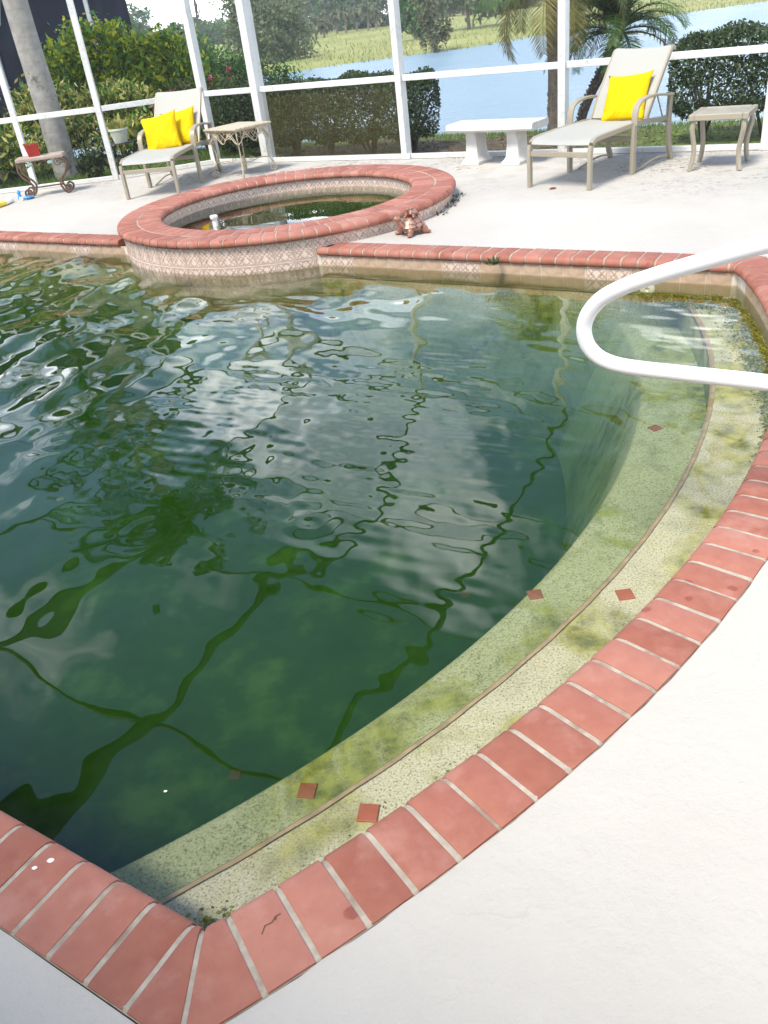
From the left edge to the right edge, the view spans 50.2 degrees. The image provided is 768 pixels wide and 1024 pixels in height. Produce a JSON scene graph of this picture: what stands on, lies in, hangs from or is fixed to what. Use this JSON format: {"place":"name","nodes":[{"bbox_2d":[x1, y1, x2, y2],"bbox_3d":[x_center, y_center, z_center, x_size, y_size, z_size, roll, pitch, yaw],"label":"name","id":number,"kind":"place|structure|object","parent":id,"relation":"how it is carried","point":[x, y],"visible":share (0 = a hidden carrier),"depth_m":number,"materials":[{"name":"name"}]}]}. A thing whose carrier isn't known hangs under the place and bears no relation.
{"place":"outdoors","nodes":[
{"label":"outdoors","id":0,"kind":"place"},
{"bbox_2d":[126,0,387,30],"label":"sky","id":1,"kind":"structure","parent":0,"point":[165,11],"materials":[{"name":"white"}]},
{"bbox_2d":[0,150,767,1023],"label":"pool deck","id":2,"kind":"structure","parent":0,"point":[620,876],"depth_m":1.67,"materials":[{"name":"concrete"}]},
{"bbox_2d":[0,197,13,206],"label":"pool pole","id":3,"kind":"object","parent":2,"relation":"on","point":[7,202],"visible":1,"depth_m":9.84,"materials":[{"name":"yellow plastic"}]},
{"bbox_2d":[16,190,34,200],"bbox_3d":[-4.394,-3.884,10.039,0.201,0.115,0.109,-10,31,-5],"label":"pool toy","id":4,"kind":"object","parent":2,"relation":"on","point":[20,197],"visible":1,"depth_m":10.03,"materials":[{"name":"blue plastic"}]},
{"bbox_2d":[15,151,74,195],"bbox_3d":[-4.166,-4.152,10.104,0.593,0.451,0.260,-12,32,-7],"label":"iron console","id":5,"kind":"object","parent":2,"relation":"on","point":[43,157],"visible":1,"depth_m":10.01,"materials":[{"name":"brown metal"}]},
{"bbox_2d":[22,141,39,156],"bbox_3d":[-4.266,-4.403,9.932,0.206,0.173,0.229,-18,33,-17],"label":"flower pot","id":6,"kind":"object","parent":5,"relation":"on","point":[31,148],"visible":1,"depth_m":9.88,"materials":[{"name":"red ceramic"}]},
{"bbox_2d":[119,87,222,199],"bbox_3d":[-2.512,-4.295,9.523,0.709,0.965,1.456,-1,32,11],"label":"chaise lounge","id":7,"kind":"object","parent":2,"relation":"on","point":[166,102],"visible":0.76,"depth_m":9.57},
{"bbox_2d":[140,109,182,148],"bbox_3d":[-2.602,-4.427,9.591,0.440,0.440,0.150,-12,4,8],"label":"pillow","id":8,"kind":"object","parent":7,"relation":"on","point":[161,131],"visible":0.94,"depth_m":9.54,"materials":[{"name":"yellow fabric"}]},
{"bbox_2d":[160,105,197,144],"bbox_3d":[-2.430,-4.548,9.722,0.440,0.440,0.150,-7,0,15],"label":"pillow","id":9,"kind":"object","parent":7,"relation":"on","point":[184,118],"visible":0.41,"depth_m":9.65,"materials":[{"name":"yellow fabric"}]},
{"bbox_2d":[203,121,276,177],"bbox_3d":[-1.695,-4.302,9.749,0.570,0.535,0.570,18,40,36],"label":"iron table","id":10,"kind":"object","parent":2,"relation":"on","point":[236,127],"visible":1,"depth_m":9.59,"materials":[{"name":"beige metal"}]},
{"bbox_2d":[117,164,455,320],"bbox_3d":[-0.828,-2.418,7.787,3.081,1.095,3.081,12,36,29],"label":"spa","id":11,"kind":"object","parent":2,"relation":"on","point":[254,256],"visible":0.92,"depth_m":6.72,"materials":[{"name":"brick"}]},
{"bbox_2d":[0,231,767,1023],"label":"swimming pool","id":12,"kind":"structure","parent":2,"relation":"in","point":[388,581],"depth_m":4.51,"materials":[{"name":"liquid"}]},
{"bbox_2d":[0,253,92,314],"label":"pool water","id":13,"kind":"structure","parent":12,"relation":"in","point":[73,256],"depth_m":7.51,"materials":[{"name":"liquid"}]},
{"bbox_2d":[482,255,501,265],"bbox_3d":[0.721,-1.684,5.471,0.156,0.056,0.170,-15,32,-12],"label":"weed","id":14,"kind":"object","parent":12,"relation":"on","point":[495,261],"visible":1,"depth_m":5.49,"materials":[{"name":"green plant"}]},
{"bbox_2d":[0,0,767,193],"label":"screen enclosure","id":15,"kind":"object","parent":2,"relation":"on","point":[257,89],"visible":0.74,"depth_m":9.66,"materials":[{"name":"white metal"}]},
{"bbox_2d":[393,207,430,237],"bbox_3d":[0.199,-2.237,6.299,0.288,0.202,0.204,-23,35,-24],"label":"turtle statue","id":16,"kind":"object","parent":2,"relation":"on","point":[411,223],"visible":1,"depth_m":6.26,"materials":[{"name":"brown ceramic"}]},
{"bbox_2d":[446,117,548,164],"bbox_3d":[1.169,-3.842,8.529,1.000,0.397,0.415,16,38,33],"label":"stone bench","id":17,"kind":"object","parent":2,"relation":"on","point":[514,129],"visible":0.98,"depth_m":8.41,"materials":[{"name":"white stone"}]},
{"bbox_2d":[527,44,675,190],"bbox_3d":[1.968,-3.544,7.352,0.709,0.965,1.456,22,42,39],"label":"chaise lounge","id":18,"kind":"object","parent":2,"relation":"on","point":[593,130],"visible":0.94,"depth_m":7.35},
{"bbox_2d":[601,70,653,120],"bbox_3d":[2.200,-3.768,7.464,0.440,0.440,0.150,16,8,40],"label":"pillow","id":19,"kind":"object","parent":18,"relation":"on","point":[625,94],"visible":0.9,"depth_m":7.41,"materials":[{"name":"yellow fabric"}]},
{"bbox_2d":[576,234,767,390],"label":"handrail","id":20,"kind":"object","parent":2,"relation":"on","point":[591,349],"visible":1,"depth_m":2.41,"materials":[{"name":"white metal"}]},
{"bbox_2d":[687,104,757,171],"bbox_3d":[2.933,-3.249,7.140,0.475,0.459,0.475,12,36,28],"label":"side table","id":21,"kind":"object","parent":2,"relation":"on","point":[743,113],"visible":1,"depth_m":7.02,"materials":[{"name":"beige metal"}]},
{"bbox_2d":[0,0,767,188],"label":"terrain","id":22,"kind":"structure","parent":0,"point":[362,37],"depth_m":46.75,"materials":[{"name":"green plant"}]},
{"bbox_2d":[0,110,19,180],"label":"shrub","id":23,"kind":"object","parent":22,"relation":"on","point":[2,175],"visible":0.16,"depth_m":12.27,"materials":[{"name":"green plant"}]},
{"bbox_2d":[0,116,41,184],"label":"variegated shrub","id":24,"kind":"object","parent":22,"relation":"on","point":[12,148],"visible":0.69,"depth_m":11.53,"materials":[{"name":"green plant"}]},
{"bbox_2d":[2,0,79,179],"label":"palm tree","id":25,"kind":"object","parent":22,"relation":"on","point":[40,84],"visible":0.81,"depth_m":11.17,"materials":[{"name":"grey plant"}]},
{"bbox_2d":[0,0,147,129],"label":"neighbour enclosure","id":26,"kind":"object","parent":22,"relation":"on","point":[50,12],"visible":0.14,"depth_m":20.47,"materials":[{"name":"grey metal"}]},
{"bbox_2d":[0,75,160,170],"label":"variegated shrub","id":27,"kind":"object","parent":22,"relation":"on","point":[81,128],"visible":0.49,"depth_m":12.00,"materials":[{"name":"green plant"}]},
{"bbox_2d":[75,144,107,177],"bbox_3d":[-3.984,-4.739,11.221,0.529,0.512,0.529,-7,31,0],"label":"shrub","id":28,"kind":"object","parent":22,"relation":"on","point":[98,157],"visible":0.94,"depth_m":11.17,"materials":[{"name":"green plant"}]},
{"bbox_2d":[110,139,140,173],"bbox_3d":[-3.467,-4.736,11.069,0.426,0.482,0.442,-13,32,-9],"label":"plant stand","id":29,"kind":"object","parent":22,"relation":"on","point":[128,141],"visible":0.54,"depth_m":11.03,"materials":[{"name":"black metal"}]},
{"bbox_2d":[105,118,127,142],"bbox_3d":[-3.538,-5.080,10.903,0.349,0.307,0.355,-7,31,0],"label":"flower pot","id":30,"kind":"object","parent":29,"relation":"on","point":[117,129],"visible":0.97,"depth_m":10.83,"materials":[{"name":"white ceramic"}]},
{"bbox_2d":[21,10,232,151],"bbox_3d":[-4.046,-6.908,13.288,3.301,2.226,1.804,-7,31,0],"label":"croton bush","id":31,"kind":"object","parent":22,"relation":"on","point":[151,67],"visible":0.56,"depth_m":12.90,"materials":[{"name":"green plant"}]},
{"bbox_2d":[126,0,154,37],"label":"tree","id":32,"kind":"object","parent":22,"relation":"on","point":[140,14],"visible":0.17,"depth_m":104.20,"materials":[{"name":"green plant"}]},
{"bbox_2d":[136,30,168,51],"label":"tree","id":33,"kind":"object","parent":22,"relation":"on","point":[150,35],"visible":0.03,"depth_m":103.98,"materials":[{"name":"green plant"}]},
{"bbox_2d":[147,25,184,43],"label":"tree","id":34,"kind":"object","parent":22,"relation":"on","point":[170,28],"visible":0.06,"depth_m":115.69,"materials":[{"name":"green plant"}]},
{"bbox_2d":[166,21,209,45],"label":"tree","id":35,"kind":"object","parent":22,"relation":"on","point":[178,25],"visible":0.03,"depth_m":116.65,"materials":[{"name":"green plant"}]},
{"bbox_2d":[193,0,205,53],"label":"pine tree","id":36,"kind":"object","parent":22,"relation":"on","point":[197,14],"visible":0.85,"depth_m":77.80,"materials":[{"name":"green plant"}]},
{"bbox_2d":[180,14,223,44],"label":"tree","id":37,"kind":"object","parent":22,"relation":"on","point":[209,30],"visible":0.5,"depth_m":116.15,"materials":[{"name":"green plant"}]},
{"bbox_2d":[166,24,238,147],"bbox_3d":[-3.373,-8.258,16.138,2.473,2.442,1.775,-1,32,11],"label":"green bush","id":38,"kind":"object","parent":22,"relation":"on","point":[206,48],"visible":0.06,"depth_m":15.62,"materials":[{"name":"green plant"}]},
{"bbox_2d":[147,66,274,149],"bbox_3d":[-2.512,-6.324,12.838,2.355,1.306,1.244,-7,31,0],"label":"flowering bush","id":39,"kind":"object","parent":22,"relation":"on","point":[214,78],"visible":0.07,"depth_m":12.60,"materials":[{"name":"green plant"}]},
{"bbox_2d":[212,19,239,44],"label":"tree","id":40,"kind":"object","parent":22,"relation":"on","point":[221,27],"visible":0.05,"depth_m":101.30,"materials":[{"name":"green plant"}]},
{"bbox_2d":[201,81,294,154],"bbox_3d":[-1.961,-5.559,11.717,1.373,1.046,0.970,12,36,29],"label":"hedge","id":41,"kind":"object","parent":22,"relation":"on","point":[241,113],"visible":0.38,"depth_m":11.37,"materials":[{"name":"green plant"}]},
{"bbox_2d":[192,44,327,147],"bbox_3d":[-2.494,-7.206,14.391,2.944,1.760,1.782,-7,31,0],"label":"green bush","id":42,"kind":"object","parent":22,"relation":"on","point":[240,64],"visible":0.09,"depth_m":14.08,"materials":[{"name":"green plant"}]},
{"bbox_2d":[204,0,325,62],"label":"broad tree","id":43,"kind":"object","parent":22,"relation":"on","point":[273,38],"visible":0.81,"depth_m":50.95,"materials":[{"name":"green plant"}]},
{"bbox_2d":[254,0,284,31],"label":"tree","id":44,"kind":"object","parent":22,"relation":"on","point":[272,6],"visible":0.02,"depth_m":96.25,"materials":[{"name":"green plant"}]},
{"bbox_2d":[294,0,314,31],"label":"tree","id":45,"kind":"object","parent":22,"relation":"on","point":[307,9],"visible":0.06,"depth_m":108.89,"materials":[{"name":"green plant"}]},
{"bbox_2d":[301,19,316,39],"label":"cabbage palm","id":46,"kind":"object","parent":22,"relation":"on","point":[308,25],"visible":0.31,"depth_m":82.21,"materials":[{"name":"green plant"}]},
{"bbox_2d":[307,14,319,37],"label":"cabbage palm","id":47,"kind":"object","parent":22,"relation":"on","point":[313,18],"visible":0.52,"depth_m":85.32,"materials":[{"name":"green plant"}]},
{"bbox_2d":[306,0,335,28],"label":"tree","id":48,"kind":"object","parent":22,"relation":"on","point":[317,6],"visible":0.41,"depth_m":113.47,"materials":[{"name":"green plant"}]},
{"bbox_2d":[315,17,331,37],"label":"cabbage palm","id":49,"kind":"object","parent":22,"relation":"on","point":[323,23],"visible":0.97,"depth_m":83.89,"materials":[{"name":"green plant"}]},
{"bbox_2d":[328,9,343,33],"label":"cabbage palm","id":50,"kind":"object","parent":22,"relation":"on","point":[333,19],"visible":0.71,"depth_m":90.60,"materials":[{"name":"green plant"}]},
{"bbox_2d":[318,0,366,31],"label":"tree","id":51,"kind":"object","parent":22,"relation":"on","point":[325,2],"visible":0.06,"depth_m":102.39,"materials":[{"name":"green plant"}]},
{"bbox_2d":[335,3,351,32],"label":"cabbage palm","id":52,"kind":"object","parent":22,"relation":"on","point":[345,14],"visible":1,"depth_m":88.55,"materials":[{"name":"green plant"}]},
{"bbox_2d":[264,65,441,155],"bbox_3d":[-0.465,-5.113,10.624,2.550,1.096,0.821,12,36,29],"label":"hedge","id":53,"kind":"object","parent":22,"relation":"on","point":[329,135],"visible":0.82,"depth_m":10.34,"materials":[{"name":"green plant"}]},
{"bbox_2d":[328,0,380,30],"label":"tree","id":54,"kind":"object","parent":22,"relation":"on","point":[335,3],"visible":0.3,"depth_m":100.26,"materials":[{"name":"green plant"}]},
{"bbox_2d":[348,6,362,30],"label":"cabbage palm","id":55,"kind":"object","parent":22,"relation":"on","point":[356,15],"visible":0.77,"depth_m":92.28,"materials":[{"name":"green plant"}]},
{"bbox_2d":[358,1,374,30],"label":"cabbage palm","id":56,"kind":"object","parent":22,"relation":"on","point":[364,9],"visible":0.98,"depth_m":86.87,"materials":[{"name":"green plant"}]},
{"bbox_2d":[349,0,389,27],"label":"tree","id":57,"kind":"object","parent":22,"relation":"on","point":[384,19],"visible":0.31,"depth_m":96.50,"materials":[{"name":"green plant"}]},
{"bbox_2d":[369,2,382,28],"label":"cabbage palm","id":58,"kind":"object","parent":22,"relation":"on","point":[377,16],"visible":0.66,"depth_m":90.58,"materials":[{"name":"green plant"}]},
{"bbox_2d":[399,0,438,40],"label":"round tree","id":59,"kind":"object","parent":22,"relation":"on","point":[408,13],"visible":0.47,"depth_m":56.31,"materials":[{"name":"green plant"}]},
{"bbox_2d":[409,0,453,52],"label":"shore shrub","id":60,"kind":"object","parent":22,"relation":"on","point":[426,15],"visible":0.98,"depth_m":43.92,"materials":[{"name":"green plant"}]},
{"bbox_2d":[437,0,487,16],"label":"tree","id":61,"kind":"object","parent":22,"relation":"on","point":[453,12],"visible":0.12,"depth_m":101.58,"materials":[{"name":"green plant"}]},
{"bbox_2d":[432,0,518,28],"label":"broad tree","id":62,"kind":"object","parent":22,"relation":"on","point":[468,5],"visible":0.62,"depth_m":63.61,"materials":[{"name":"green plant"}]},
{"bbox_2d":[206,128,759,158],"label":"leaf litter","id":63,"kind":"object","parent":22,"relation":"on","point":[653,141],"visible":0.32,"depth_m":10.29,"materials":[{"name":"brown plant"}]},
{"bbox_2d":[223,0,765,77],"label":"reeds","id":64,"kind":"object","parent":22,"relation":"on","point":[489,33],"visible":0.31,"depth_m":53.16,"materials":[{"name":"green plant"}]},
{"bbox_2d":[485,0,525,10],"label":"tree","id":65,"kind":"object","parent":22,"relation":"on","point":[515,3],"visible":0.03,"depth_m":96.50,"materials":[{"name":"green plant"}]},
{"bbox_2d":[519,0,545,7],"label":"tree","id":66,"kind":"object","parent":22,"relation":"on","point":[533,3],"visible":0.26,"depth_m":97.35,"materials":[{"name":"green plant"}]},
{"bbox_2d":[470,0,629,129],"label":"palm tree","id":67,"kind":"object","parent":22,"relation":"on","point":[551,29],"visible":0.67,"depth_m":10.27,"materials":[{"name":"green plant"}]},
{"bbox_2d":[543,0,690,121],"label":"palm tree","id":68,"kind":"object","parent":22,"relation":"on","point":[614,41],"visible":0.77,"depth_m":10.29,"materials":[{"name":"green plant"}]},
{"bbox_2d":[666,18,767,140],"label":"hedge","id":69,"kind":"object","parent":22,"relation":"on","point":[713,39],"visible":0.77,"depth_m":8.20,"materials":[{"name":"green plant"}]},
{"bbox_2d":[26,1,767,157],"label":"lake","id":70,"kind":"structure","parent":0,"point":[505,95],"depth_m":26.97,"materials":[{"name":"liquid"}]},
{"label":"spa water","id":71,"kind":"structure","parent":0,"visible":0},
{"bbox_2d":[210,215,218,229],"bbox_3d":[-1.524,-2.522,7.486,0.076,0.335,0.184,-7,31,0],"label":"standpipe","id":72,"kind":"object","parent":71,"relation":"in","point":[213,218],"visible":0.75,"depth_m":7.46,"materials":[{"name":"white plastic"}]}
]}

